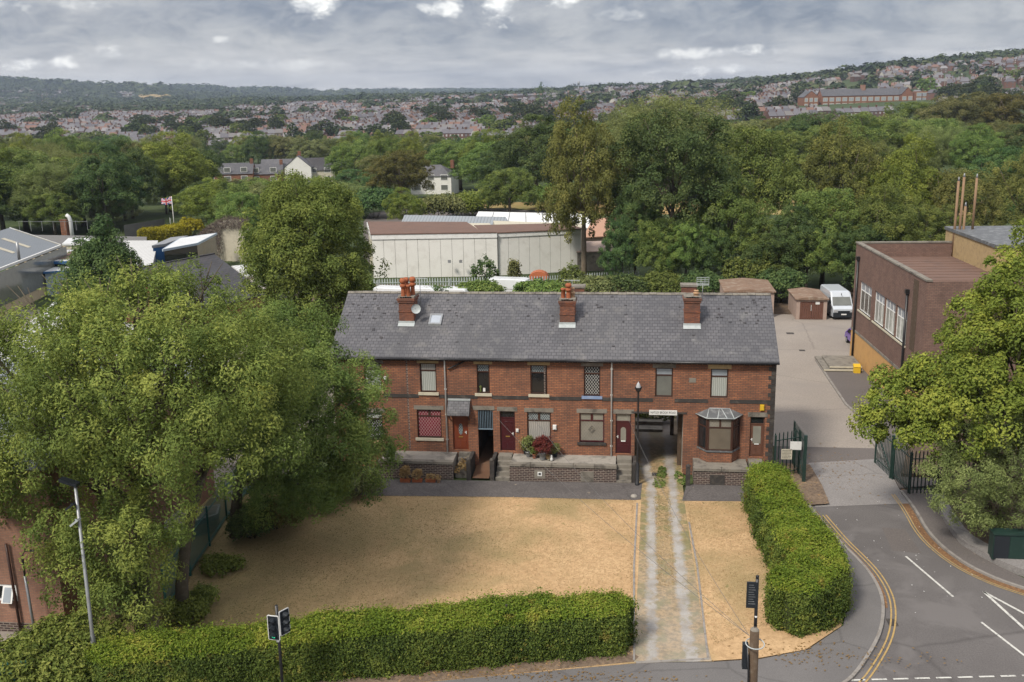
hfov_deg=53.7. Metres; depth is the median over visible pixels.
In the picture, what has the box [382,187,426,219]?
broadleaf tree
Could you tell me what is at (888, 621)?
gully grate
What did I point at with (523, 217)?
marquee
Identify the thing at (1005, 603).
road marking
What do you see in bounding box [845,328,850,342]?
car
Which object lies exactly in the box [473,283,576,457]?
terraced house
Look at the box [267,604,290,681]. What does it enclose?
traffic light
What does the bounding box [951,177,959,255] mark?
flue pipe
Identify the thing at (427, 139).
broadleaf tree
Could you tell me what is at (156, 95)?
hill field
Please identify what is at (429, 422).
window
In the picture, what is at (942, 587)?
road marking
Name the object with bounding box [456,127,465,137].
distant house
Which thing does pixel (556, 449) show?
plant pot
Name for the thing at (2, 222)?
broadleaf tree
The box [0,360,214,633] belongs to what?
brick block
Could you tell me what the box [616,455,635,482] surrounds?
front steps
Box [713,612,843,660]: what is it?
verge
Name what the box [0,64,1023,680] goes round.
ground
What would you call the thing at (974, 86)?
distant tree
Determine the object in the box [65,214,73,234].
duct
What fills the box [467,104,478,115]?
distant tree
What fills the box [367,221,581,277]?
warehouse
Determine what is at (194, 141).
broadleaf tree
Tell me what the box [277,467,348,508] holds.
bush
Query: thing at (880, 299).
window
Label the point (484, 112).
distant tree
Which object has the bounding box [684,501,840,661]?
lawn
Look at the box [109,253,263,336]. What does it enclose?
slate roofed building
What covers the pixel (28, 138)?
broadleaf tree
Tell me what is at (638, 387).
street lamp
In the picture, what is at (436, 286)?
bush
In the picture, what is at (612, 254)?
broadleaf tree
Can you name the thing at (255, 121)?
distant tree
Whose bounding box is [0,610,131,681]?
ivy mound
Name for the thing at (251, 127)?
distant tree
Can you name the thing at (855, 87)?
distant tree
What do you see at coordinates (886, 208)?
broadleaf tree
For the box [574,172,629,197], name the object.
bush
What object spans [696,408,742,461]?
bay window
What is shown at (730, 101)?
distant tree
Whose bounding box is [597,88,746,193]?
broadleaf tree
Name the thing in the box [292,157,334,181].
house
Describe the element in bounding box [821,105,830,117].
distant house
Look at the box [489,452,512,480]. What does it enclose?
front steps
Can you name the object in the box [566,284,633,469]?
terraced house
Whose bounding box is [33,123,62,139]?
distant tree
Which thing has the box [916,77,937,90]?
distant tree
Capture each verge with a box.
[314,649,638,681]
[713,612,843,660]
[776,463,828,504]
[825,370,935,489]
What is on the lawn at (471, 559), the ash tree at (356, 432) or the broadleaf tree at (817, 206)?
the ash tree at (356, 432)
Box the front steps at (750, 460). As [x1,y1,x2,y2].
[747,458,761,467]
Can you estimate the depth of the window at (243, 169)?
310.37 m
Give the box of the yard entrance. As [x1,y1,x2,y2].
[773,446,879,463]
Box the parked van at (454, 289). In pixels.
[438,286,468,291]
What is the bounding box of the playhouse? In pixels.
[528,270,549,280]
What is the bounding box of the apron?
[809,459,907,506]
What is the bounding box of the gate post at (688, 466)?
[686,464,690,485]
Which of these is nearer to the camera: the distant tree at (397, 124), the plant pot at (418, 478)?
the plant pot at (418, 478)
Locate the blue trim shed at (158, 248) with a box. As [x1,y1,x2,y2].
[152,236,187,262]
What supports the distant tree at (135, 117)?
on the ground at (152, 212)
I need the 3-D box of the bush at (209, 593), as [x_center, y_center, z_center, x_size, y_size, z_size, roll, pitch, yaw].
[-13.947,11.468,45.653,1.667,1.177,1.464,1,14,7]
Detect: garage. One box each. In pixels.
[719,278,775,312]
[787,287,828,319]
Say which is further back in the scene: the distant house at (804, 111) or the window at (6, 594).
the distant house at (804, 111)
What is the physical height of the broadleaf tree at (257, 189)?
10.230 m
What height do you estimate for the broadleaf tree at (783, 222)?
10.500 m
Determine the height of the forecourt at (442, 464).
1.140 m
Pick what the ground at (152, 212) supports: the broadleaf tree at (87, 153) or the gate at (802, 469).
the broadleaf tree at (87, 153)
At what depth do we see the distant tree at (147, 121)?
876.07 m
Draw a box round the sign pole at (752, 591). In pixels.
[746,575,758,626]
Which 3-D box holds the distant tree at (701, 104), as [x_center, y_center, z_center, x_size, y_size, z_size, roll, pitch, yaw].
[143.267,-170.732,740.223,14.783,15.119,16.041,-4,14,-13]
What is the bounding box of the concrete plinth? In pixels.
[815,355,862,371]
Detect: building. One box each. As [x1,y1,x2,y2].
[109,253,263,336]
[162,233,216,261]
[586,218,614,240]
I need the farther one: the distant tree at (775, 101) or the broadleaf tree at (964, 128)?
the distant tree at (775, 101)
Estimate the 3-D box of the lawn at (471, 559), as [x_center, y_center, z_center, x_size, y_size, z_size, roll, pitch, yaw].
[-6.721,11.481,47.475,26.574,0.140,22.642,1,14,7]
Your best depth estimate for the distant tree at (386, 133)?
636.45 m
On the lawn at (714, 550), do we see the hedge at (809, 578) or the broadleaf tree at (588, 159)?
the hedge at (809, 578)
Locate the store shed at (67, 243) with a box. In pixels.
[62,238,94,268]
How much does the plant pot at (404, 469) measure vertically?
1.084 m
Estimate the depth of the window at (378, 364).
61.74 m
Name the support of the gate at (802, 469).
on the yard entrance
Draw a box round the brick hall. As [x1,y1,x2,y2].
[849,241,1023,423]
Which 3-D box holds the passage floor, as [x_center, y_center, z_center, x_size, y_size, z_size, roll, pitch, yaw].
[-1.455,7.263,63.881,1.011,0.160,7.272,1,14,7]
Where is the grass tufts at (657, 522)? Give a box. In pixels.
[652,496,676,585]
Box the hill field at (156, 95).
[139,94,167,97]
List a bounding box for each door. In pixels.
[454,417,467,448]
[501,418,514,449]
[616,422,629,452]
[750,424,762,455]
[799,302,811,318]
[811,302,823,318]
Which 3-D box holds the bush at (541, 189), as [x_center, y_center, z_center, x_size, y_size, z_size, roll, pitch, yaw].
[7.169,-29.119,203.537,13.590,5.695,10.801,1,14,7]
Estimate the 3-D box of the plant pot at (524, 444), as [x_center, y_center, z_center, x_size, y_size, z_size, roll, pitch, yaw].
[0.822,6.276,61.425,0.798,1.189,0.899,-13,18,-40]
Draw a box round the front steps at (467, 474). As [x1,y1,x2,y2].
[456,451,474,479]
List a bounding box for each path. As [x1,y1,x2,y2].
[354,479,641,499]
[682,484,743,500]
[934,494,1023,576]
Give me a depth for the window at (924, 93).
824.12 m
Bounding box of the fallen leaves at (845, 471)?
[809,451,885,504]
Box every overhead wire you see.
[489,409,747,634]
[531,416,745,632]
[626,414,748,634]
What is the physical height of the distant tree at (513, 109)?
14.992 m
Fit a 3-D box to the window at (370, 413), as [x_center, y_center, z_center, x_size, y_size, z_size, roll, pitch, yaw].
[-8.514,5.244,62.549,1.160,1.805,0.070,1,14,7]
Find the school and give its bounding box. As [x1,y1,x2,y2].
[797,85,927,105]
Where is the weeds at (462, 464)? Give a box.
[454,456,466,473]
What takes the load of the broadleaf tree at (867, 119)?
on the ground at (152, 212)
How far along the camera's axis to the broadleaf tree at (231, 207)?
148.08 m
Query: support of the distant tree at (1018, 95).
on the ground at (152, 212)
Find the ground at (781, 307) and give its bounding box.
[279,284,852,437]
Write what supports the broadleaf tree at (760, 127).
on the ground at (152, 212)
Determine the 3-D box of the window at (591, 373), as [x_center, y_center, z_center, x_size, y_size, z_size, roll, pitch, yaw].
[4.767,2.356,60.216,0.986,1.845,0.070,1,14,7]
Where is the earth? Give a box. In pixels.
[901,433,1023,543]
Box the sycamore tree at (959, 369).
[846,218,1023,524]
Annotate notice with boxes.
[781,449,791,458]
[790,441,801,449]
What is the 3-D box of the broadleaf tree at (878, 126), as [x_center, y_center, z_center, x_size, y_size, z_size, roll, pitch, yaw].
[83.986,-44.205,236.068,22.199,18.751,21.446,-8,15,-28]
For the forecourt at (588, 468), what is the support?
on the ground at (152, 212)
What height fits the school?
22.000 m
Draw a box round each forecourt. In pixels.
[378,451,457,479]
[509,453,616,482]
[692,458,748,485]
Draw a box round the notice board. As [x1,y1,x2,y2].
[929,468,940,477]
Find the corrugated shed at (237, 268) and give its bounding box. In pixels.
[231,265,256,278]
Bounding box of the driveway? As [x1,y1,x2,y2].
[634,415,711,661]
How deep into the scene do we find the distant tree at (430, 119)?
740.01 m
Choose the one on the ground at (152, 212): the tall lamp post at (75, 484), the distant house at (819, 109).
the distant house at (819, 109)
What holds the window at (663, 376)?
in the terraced house at (706, 368)
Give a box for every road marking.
[822,515,891,681]
[826,515,896,681]
[891,494,1022,594]
[894,494,1023,593]
[905,556,953,596]
[957,676,972,677]
[980,622,1023,655]
[983,592,1023,628]
[984,591,1023,613]
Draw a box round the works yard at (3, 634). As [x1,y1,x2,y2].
[0,310,336,649]
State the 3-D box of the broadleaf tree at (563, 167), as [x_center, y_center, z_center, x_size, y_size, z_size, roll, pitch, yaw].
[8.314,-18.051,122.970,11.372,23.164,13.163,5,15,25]
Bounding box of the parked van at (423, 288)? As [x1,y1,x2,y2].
[410,285,438,290]
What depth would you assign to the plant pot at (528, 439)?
60.87 m
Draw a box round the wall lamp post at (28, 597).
[21,549,34,625]
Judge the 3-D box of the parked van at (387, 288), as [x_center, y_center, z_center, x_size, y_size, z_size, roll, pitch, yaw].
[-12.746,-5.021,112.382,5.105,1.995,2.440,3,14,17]
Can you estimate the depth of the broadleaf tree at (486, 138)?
271.37 m
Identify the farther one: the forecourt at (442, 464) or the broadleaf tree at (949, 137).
the broadleaf tree at (949, 137)
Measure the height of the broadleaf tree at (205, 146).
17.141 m
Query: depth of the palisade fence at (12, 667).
37.88 m
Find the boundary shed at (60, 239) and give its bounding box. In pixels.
[35,235,146,244]
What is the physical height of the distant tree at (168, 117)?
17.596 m
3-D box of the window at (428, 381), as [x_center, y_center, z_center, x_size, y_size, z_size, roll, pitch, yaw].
[-5.065,2.197,61.385,1.014,1.829,0.070,1,14,7]
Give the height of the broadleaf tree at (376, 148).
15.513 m
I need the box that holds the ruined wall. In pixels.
[201,219,249,261]
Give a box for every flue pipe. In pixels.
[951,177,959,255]
[958,173,965,228]
[962,202,966,228]
[971,174,977,228]
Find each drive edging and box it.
[633,503,637,660]
[636,658,709,663]
[688,522,708,657]
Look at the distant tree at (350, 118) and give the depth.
837.80 m
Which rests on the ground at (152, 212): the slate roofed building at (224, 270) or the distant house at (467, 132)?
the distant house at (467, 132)
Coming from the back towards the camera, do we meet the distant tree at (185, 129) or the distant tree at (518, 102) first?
the distant tree at (518, 102)
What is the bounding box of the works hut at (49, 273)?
[43,267,68,294]
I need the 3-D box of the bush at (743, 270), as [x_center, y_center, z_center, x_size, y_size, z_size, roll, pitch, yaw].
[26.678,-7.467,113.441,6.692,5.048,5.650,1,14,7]
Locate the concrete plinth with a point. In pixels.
(832, 363)
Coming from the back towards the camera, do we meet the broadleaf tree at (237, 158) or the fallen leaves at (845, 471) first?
the broadleaf tree at (237, 158)
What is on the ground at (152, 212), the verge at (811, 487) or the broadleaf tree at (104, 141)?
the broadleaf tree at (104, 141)
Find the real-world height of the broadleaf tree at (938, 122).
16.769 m
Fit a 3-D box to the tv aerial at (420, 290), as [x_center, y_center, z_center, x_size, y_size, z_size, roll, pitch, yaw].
[-5.787,-2.703,63.787,1.058,2.635,0.490,4,14,19]
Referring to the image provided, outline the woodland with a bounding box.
[0,48,1023,121]
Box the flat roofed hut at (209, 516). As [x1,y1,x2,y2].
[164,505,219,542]
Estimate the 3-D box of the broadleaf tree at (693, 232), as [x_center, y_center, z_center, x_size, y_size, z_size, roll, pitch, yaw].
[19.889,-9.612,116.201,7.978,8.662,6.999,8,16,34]
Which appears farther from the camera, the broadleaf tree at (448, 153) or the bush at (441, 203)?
the broadleaf tree at (448, 153)
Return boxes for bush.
[162,594,211,625]
[179,216,204,235]
[189,581,221,605]
[198,550,248,577]
[222,494,277,541]
[252,492,308,529]
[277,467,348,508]
[333,466,382,499]
[341,271,376,291]
[351,187,399,217]
[412,191,466,215]
[425,284,451,290]
[447,192,485,215]
[455,279,506,291]
[458,189,515,210]
[470,254,499,279]
[507,258,521,276]
[512,277,565,291]
[516,182,575,209]
[555,259,586,281]
[560,273,623,292]
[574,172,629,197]
[595,271,651,291]
[631,269,683,292]
[635,413,675,420]
[675,269,725,292]
[720,253,777,278]
[754,267,808,302]
[839,260,854,287]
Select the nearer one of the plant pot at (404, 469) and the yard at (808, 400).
the plant pot at (404, 469)
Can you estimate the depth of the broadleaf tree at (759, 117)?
434.27 m
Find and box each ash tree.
[0,253,335,633]
[202,293,408,538]
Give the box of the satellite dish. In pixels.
[411,304,420,313]
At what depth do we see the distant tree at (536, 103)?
864.54 m
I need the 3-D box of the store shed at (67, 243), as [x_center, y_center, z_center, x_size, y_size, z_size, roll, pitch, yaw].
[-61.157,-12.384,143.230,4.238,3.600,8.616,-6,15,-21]
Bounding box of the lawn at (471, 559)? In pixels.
[55,493,640,681]
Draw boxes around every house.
[130,135,138,140]
[213,159,254,185]
[220,131,228,139]
[228,131,236,139]
[253,159,283,180]
[261,155,297,180]
[268,127,274,133]
[284,151,312,178]
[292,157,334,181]
[330,276,418,465]
[395,128,403,137]
[402,128,413,135]
[404,291,485,467]
[411,160,458,193]
[415,123,423,132]
[418,128,426,139]
[423,123,430,128]
[430,123,438,128]
[442,127,449,139]
[449,127,457,141]
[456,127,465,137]
[464,127,472,137]
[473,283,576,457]
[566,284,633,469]
[631,283,779,474]
[724,115,735,119]
[758,105,765,119]
[763,107,774,119]
[765,110,776,119]
[775,110,786,119]
[784,109,793,119]
[792,109,801,115]
[800,108,808,117]
[805,105,814,109]
[809,108,817,118]
[813,105,824,118]
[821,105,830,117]
[830,107,844,118]
[843,106,853,115]
[852,106,860,117]
[859,105,871,114]
[867,105,879,118]
[875,105,886,118]
[944,226,1023,274]
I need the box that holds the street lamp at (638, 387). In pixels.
[635,381,641,485]
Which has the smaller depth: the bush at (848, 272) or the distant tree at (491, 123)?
the bush at (848, 272)
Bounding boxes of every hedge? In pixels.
[81,585,642,681]
[137,222,191,241]
[738,459,857,637]
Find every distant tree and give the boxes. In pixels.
[0,119,16,129]
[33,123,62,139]
[43,119,59,131]
[68,132,87,138]
[83,131,100,135]
[83,133,107,139]
[120,125,139,131]
[127,119,141,131]
[128,115,145,123]
[137,116,161,123]
[137,124,160,134]
[138,124,158,131]
[162,120,179,131]
[164,114,177,125]
[175,125,194,135]
[176,123,206,134]
[179,118,197,127]
[185,117,199,123]
[187,115,200,118]
[194,129,216,144]
[199,118,211,124]
[200,115,212,119]
[205,117,225,125]
[208,113,233,127]
[224,123,247,132]
[232,111,254,118]
[241,122,257,133]
[242,118,261,127]
[249,117,269,124]
[267,114,282,128]
[267,118,287,126]
[271,114,287,119]
[284,122,303,137]
[305,124,322,133]
[317,119,338,135]
[332,125,352,135]
[333,109,349,118]
[340,116,358,120]
[358,123,386,137]
[375,129,398,136]
[380,109,399,124]
[387,121,413,133]
[389,113,409,130]
[419,117,437,121]
[420,131,443,141]
[423,108,445,116]
[425,105,438,110]
[429,115,450,121]
[435,109,457,119]
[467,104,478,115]
[476,110,496,116]
[477,114,496,121]
[478,119,494,125]
[486,121,496,129]
[489,119,517,130]
[498,105,511,113]
[499,107,510,113]
[499,116,516,129]
[506,113,520,120]
[507,104,525,113]
[511,101,527,107]
[515,102,527,114]
[521,106,538,122]
[527,101,543,109]
[531,105,548,116]
[536,82,545,99]
[543,106,559,116]
[576,100,593,111]
[578,101,594,111]
[595,115,617,122]
[596,112,612,119]
[627,98,643,103]
[684,96,699,104]
[699,98,713,106]
[711,94,724,106]
[720,94,736,109]
[727,89,745,103]
[732,97,749,106]
[733,103,763,121]
[740,91,755,96]
[740,99,761,117]
[763,101,787,105]
[765,100,784,106]
[768,95,796,105]
[789,88,804,102]
[848,83,867,88]
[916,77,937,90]
[932,86,954,96]
[945,83,966,95]
[956,91,979,105]
[958,87,980,100]
[959,83,977,94]
[967,82,980,91]
[968,76,988,85]
[975,79,997,86]
[981,83,1001,103]
[982,76,1001,87]
[994,89,1009,92]
[1003,69,1021,79]
[1007,88,1023,96]
[1011,91,1023,107]
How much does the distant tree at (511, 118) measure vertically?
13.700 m
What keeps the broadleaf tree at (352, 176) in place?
on the ground at (152, 212)
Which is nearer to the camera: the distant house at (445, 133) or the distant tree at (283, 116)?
the distant house at (445, 133)
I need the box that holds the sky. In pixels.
[0,0,1023,90]
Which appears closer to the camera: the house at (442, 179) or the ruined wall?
the ruined wall
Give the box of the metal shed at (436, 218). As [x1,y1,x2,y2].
[402,215,507,224]
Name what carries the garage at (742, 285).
on the yard at (808, 400)
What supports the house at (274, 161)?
on the ground at (152, 212)
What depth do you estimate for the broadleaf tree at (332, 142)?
424.23 m
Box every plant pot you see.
[399,465,410,482]
[411,468,422,482]
[425,474,436,482]
[518,436,530,453]
[521,435,534,456]
[530,447,537,457]
[532,435,552,459]
[550,443,560,456]
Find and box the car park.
[363,209,577,262]
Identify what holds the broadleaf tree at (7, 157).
on the ground at (152, 212)
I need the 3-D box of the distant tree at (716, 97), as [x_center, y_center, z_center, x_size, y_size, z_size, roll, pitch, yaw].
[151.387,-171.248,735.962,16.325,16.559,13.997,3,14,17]
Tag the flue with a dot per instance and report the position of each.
(18, 251)
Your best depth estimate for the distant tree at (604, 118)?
643.78 m
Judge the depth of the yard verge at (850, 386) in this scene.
76.09 m
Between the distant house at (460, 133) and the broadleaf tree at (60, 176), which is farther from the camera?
the distant house at (460, 133)
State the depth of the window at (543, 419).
61.25 m
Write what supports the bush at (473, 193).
on the car park
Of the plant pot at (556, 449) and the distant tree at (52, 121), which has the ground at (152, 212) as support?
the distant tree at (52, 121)
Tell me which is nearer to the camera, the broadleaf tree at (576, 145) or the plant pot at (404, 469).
the plant pot at (404, 469)
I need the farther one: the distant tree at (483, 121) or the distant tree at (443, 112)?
the distant tree at (443, 112)
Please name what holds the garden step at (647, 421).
on the rear yard
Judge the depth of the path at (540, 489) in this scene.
58.57 m
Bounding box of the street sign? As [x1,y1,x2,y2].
[649,410,676,414]
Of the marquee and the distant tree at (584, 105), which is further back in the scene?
the distant tree at (584, 105)
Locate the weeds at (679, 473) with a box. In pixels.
[674,470,685,484]
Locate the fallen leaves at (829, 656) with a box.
[698,631,961,671]
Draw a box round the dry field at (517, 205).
[484,201,985,215]
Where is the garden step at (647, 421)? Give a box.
[636,417,661,424]
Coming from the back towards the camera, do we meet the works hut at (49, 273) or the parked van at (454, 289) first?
the works hut at (49, 273)
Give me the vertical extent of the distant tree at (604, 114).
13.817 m
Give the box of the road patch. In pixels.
[882,527,920,552]
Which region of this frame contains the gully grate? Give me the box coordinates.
[886,619,898,625]
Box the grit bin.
[853,364,860,372]
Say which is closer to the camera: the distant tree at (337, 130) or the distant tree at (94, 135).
the distant tree at (94, 135)
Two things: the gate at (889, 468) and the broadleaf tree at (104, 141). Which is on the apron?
the gate at (889, 468)
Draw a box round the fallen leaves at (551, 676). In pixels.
[421,660,742,681]
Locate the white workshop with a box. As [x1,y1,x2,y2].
[123,240,157,264]
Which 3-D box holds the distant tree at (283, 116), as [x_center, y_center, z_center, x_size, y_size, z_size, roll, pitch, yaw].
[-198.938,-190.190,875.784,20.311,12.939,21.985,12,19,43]
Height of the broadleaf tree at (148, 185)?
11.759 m
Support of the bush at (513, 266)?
on the ground at (781, 307)
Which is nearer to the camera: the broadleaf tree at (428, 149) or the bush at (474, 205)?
the bush at (474, 205)
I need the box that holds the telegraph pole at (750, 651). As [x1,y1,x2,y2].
[741,627,764,681]
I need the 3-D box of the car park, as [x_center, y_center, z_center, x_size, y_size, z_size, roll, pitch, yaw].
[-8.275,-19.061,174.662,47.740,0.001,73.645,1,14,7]
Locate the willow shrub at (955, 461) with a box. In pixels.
[912,381,1023,537]
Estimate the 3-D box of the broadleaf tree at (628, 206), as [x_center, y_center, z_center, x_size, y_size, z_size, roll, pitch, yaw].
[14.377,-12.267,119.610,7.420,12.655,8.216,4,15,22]
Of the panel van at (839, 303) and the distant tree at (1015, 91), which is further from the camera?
the distant tree at (1015, 91)
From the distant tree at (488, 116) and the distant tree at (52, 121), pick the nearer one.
the distant tree at (488, 116)
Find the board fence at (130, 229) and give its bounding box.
[124,219,164,235]
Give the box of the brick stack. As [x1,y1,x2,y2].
[59,219,69,234]
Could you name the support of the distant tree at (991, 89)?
on the ground at (152, 212)
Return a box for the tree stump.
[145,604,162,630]
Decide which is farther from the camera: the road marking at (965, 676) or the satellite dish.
the satellite dish
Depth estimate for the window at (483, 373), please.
60.98 m
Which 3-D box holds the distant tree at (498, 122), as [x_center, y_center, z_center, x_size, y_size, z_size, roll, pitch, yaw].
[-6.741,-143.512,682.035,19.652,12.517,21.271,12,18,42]
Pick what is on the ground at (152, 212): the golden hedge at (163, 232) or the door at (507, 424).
the golden hedge at (163, 232)
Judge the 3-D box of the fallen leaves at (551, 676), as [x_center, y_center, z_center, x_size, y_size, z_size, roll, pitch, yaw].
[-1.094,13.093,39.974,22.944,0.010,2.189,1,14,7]
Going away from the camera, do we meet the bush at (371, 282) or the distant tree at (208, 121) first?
the bush at (371, 282)
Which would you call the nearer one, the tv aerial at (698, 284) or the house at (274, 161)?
the tv aerial at (698, 284)
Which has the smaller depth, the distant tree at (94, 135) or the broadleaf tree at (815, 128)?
the broadleaf tree at (815, 128)
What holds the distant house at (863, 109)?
on the ground at (152, 212)
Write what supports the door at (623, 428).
in the terraced house at (600, 360)
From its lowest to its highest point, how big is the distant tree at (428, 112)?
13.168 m
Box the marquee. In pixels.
[476,211,590,229]
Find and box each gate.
[792,421,807,481]
[874,432,895,478]
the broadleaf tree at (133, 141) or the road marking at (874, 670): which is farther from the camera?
the broadleaf tree at (133, 141)
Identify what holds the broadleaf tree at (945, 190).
on the ground at (152, 212)
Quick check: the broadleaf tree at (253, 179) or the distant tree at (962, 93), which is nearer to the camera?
the broadleaf tree at (253, 179)
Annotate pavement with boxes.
[431,507,880,681]
[903,489,1023,585]
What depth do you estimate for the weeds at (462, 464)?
60.80 m
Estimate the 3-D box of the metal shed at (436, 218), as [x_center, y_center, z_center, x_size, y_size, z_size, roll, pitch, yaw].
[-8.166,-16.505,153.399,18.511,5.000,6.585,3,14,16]
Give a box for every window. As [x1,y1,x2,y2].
[0,584,17,603]
[240,167,246,171]
[270,167,275,171]
[364,363,380,389]
[365,412,382,439]
[417,409,441,437]
[420,363,436,391]
[427,175,433,179]
[440,174,447,179]
[441,185,447,189]
[476,364,489,392]
[527,412,550,440]
[530,365,546,393]
[579,413,603,441]
[584,366,599,395]
[655,368,672,396]
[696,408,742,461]
[710,369,728,396]
[857,282,871,319]
[871,291,884,329]
[882,299,895,337]
[893,306,907,347]
[917,92,926,95]
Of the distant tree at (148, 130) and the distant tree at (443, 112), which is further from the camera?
the distant tree at (443, 112)
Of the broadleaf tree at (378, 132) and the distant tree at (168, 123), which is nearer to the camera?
the broadleaf tree at (378, 132)
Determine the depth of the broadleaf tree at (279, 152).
419.99 m
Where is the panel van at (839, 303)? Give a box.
[820,284,852,317]
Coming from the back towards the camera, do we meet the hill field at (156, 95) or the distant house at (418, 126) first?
the hill field at (156, 95)
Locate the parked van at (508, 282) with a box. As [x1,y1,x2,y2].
[489,276,529,291]
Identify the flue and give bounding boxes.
[15,242,20,259]
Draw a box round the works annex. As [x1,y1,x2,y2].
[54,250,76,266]
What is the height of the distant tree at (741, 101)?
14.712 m
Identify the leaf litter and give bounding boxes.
[816,511,887,607]
[903,503,1023,592]
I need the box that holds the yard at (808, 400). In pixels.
[773,314,874,447]
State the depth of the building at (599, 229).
150.89 m
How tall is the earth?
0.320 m
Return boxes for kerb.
[808,504,884,681]
[815,359,883,459]
[900,490,1023,589]
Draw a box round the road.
[811,503,1023,681]
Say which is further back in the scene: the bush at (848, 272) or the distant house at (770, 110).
the distant house at (770, 110)
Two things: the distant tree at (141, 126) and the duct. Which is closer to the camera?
the duct
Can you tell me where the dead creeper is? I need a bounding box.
[194,214,250,259]
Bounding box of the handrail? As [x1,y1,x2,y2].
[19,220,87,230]
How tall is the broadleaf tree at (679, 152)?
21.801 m
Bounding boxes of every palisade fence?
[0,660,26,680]
[160,466,278,601]
[374,270,638,287]
[774,430,800,472]
[891,438,911,492]
[908,450,973,493]
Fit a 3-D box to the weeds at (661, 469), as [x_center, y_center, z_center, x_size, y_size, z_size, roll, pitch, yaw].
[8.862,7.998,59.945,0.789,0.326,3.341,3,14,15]
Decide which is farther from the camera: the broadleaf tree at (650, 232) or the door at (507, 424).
the broadleaf tree at (650, 232)
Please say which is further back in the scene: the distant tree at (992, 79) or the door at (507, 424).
the distant tree at (992, 79)
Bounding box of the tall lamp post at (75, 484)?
[58,476,95,645]
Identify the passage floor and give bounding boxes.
[472,436,493,477]
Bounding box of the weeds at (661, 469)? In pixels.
[652,466,666,487]
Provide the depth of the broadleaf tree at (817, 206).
114.87 m
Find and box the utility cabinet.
[988,528,1023,558]
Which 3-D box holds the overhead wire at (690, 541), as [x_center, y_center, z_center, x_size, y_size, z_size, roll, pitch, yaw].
[6.899,6.495,45.090,0.013,2.784,30.546,-1,14,0]
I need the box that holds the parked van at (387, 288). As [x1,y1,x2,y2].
[373,285,400,290]
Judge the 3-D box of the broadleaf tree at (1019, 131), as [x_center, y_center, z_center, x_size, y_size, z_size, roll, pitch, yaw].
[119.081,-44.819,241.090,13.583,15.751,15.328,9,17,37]
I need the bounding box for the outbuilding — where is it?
[576,241,618,270]
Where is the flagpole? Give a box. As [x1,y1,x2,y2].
[161,196,173,221]
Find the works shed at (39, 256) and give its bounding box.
[0,227,66,317]
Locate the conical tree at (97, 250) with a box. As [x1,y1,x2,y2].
[53,211,149,319]
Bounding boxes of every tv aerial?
[415,278,426,304]
[696,277,708,301]
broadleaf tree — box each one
[0,131,34,156]
[0,131,40,151]
[0,143,22,217]
[0,146,74,231]
[0,166,45,229]
[3,158,94,233]
[12,144,84,212]
[21,190,86,234]
[23,138,75,159]
[33,127,85,157]
[47,160,147,225]
[55,143,149,232]
[67,138,100,148]
[68,152,105,162]
[73,141,102,160]
[77,195,142,227]
[92,134,134,149]
[96,138,163,218]
[104,165,152,220]
[120,136,156,149]
[121,141,141,153]
[127,129,221,211]
[133,134,197,186]
[144,159,188,213]
[163,176,234,229]
[169,147,224,187]
[172,136,203,150]
[174,181,246,219]
[187,135,208,152]
[200,180,272,220]
[205,147,226,162]
[205,191,266,229]
[209,138,231,152]
[219,178,249,183]
[221,144,255,162]
[222,182,299,225]
[224,177,268,190]
[229,131,256,162]
[234,167,391,366]
[240,130,274,163]
[257,134,282,147]
[259,135,301,158]
[274,177,320,226]
[285,137,330,158]
[289,135,309,153]
[298,174,363,233]
[304,130,324,150]
[317,135,341,157]
[323,138,378,191]
[330,169,392,191]
[338,130,359,152]
[338,180,370,194]
[342,143,367,166]
[343,131,365,141]
[355,154,424,187]
[356,137,399,171]
[359,132,371,143]
[362,149,435,208]
[367,129,400,155]
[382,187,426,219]
[392,129,428,170]
[412,136,440,148]
[419,134,449,142]
[421,136,478,190]
[422,142,455,169]
[441,135,461,143]
[447,141,516,188]
[456,133,487,144]
[457,129,506,177]
[474,150,541,192]
[475,167,541,211]
[488,129,506,142]
[489,113,579,204]
[525,127,601,181]
[532,144,577,181]
[535,95,633,275]
[577,143,614,192]
[589,99,674,176]
[595,105,742,272]
[596,220,647,289]
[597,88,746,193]
[603,183,661,273]
[628,217,694,272]
[651,219,721,275]
[675,220,740,275]
[685,178,777,278]
[704,124,815,231]
[705,118,769,167]
[732,130,817,192]
[738,203,831,293]
[739,224,797,275]
[752,137,821,175]
[754,115,768,126]
[760,118,787,129]
[773,110,871,181]
[774,226,844,287]
[780,113,813,134]
[781,186,874,286]
[793,115,889,248]
[801,124,855,191]
[826,221,893,291]
[831,111,922,184]
[832,135,901,171]
[840,182,927,261]
[852,131,942,235]
[854,111,885,127]
[873,123,949,184]
[881,101,964,124]
[885,202,969,240]
[891,116,936,172]
[895,118,979,167]
[912,91,1004,136]
[914,167,1002,235]
[918,123,967,183]
[939,118,971,164]
[946,122,1009,172]
[946,145,1023,222]
[953,92,1023,131]
[967,117,1003,131]
[980,119,1023,157]
[982,152,1023,225]
[987,123,1019,143]
[988,123,1023,160]
[1000,145,1023,202]
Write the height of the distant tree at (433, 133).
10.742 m
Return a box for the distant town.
[0,55,1023,140]
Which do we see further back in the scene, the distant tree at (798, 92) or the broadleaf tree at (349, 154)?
the distant tree at (798, 92)
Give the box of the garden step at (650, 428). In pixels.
[636,425,662,431]
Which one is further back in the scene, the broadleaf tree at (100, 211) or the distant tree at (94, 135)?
the distant tree at (94, 135)

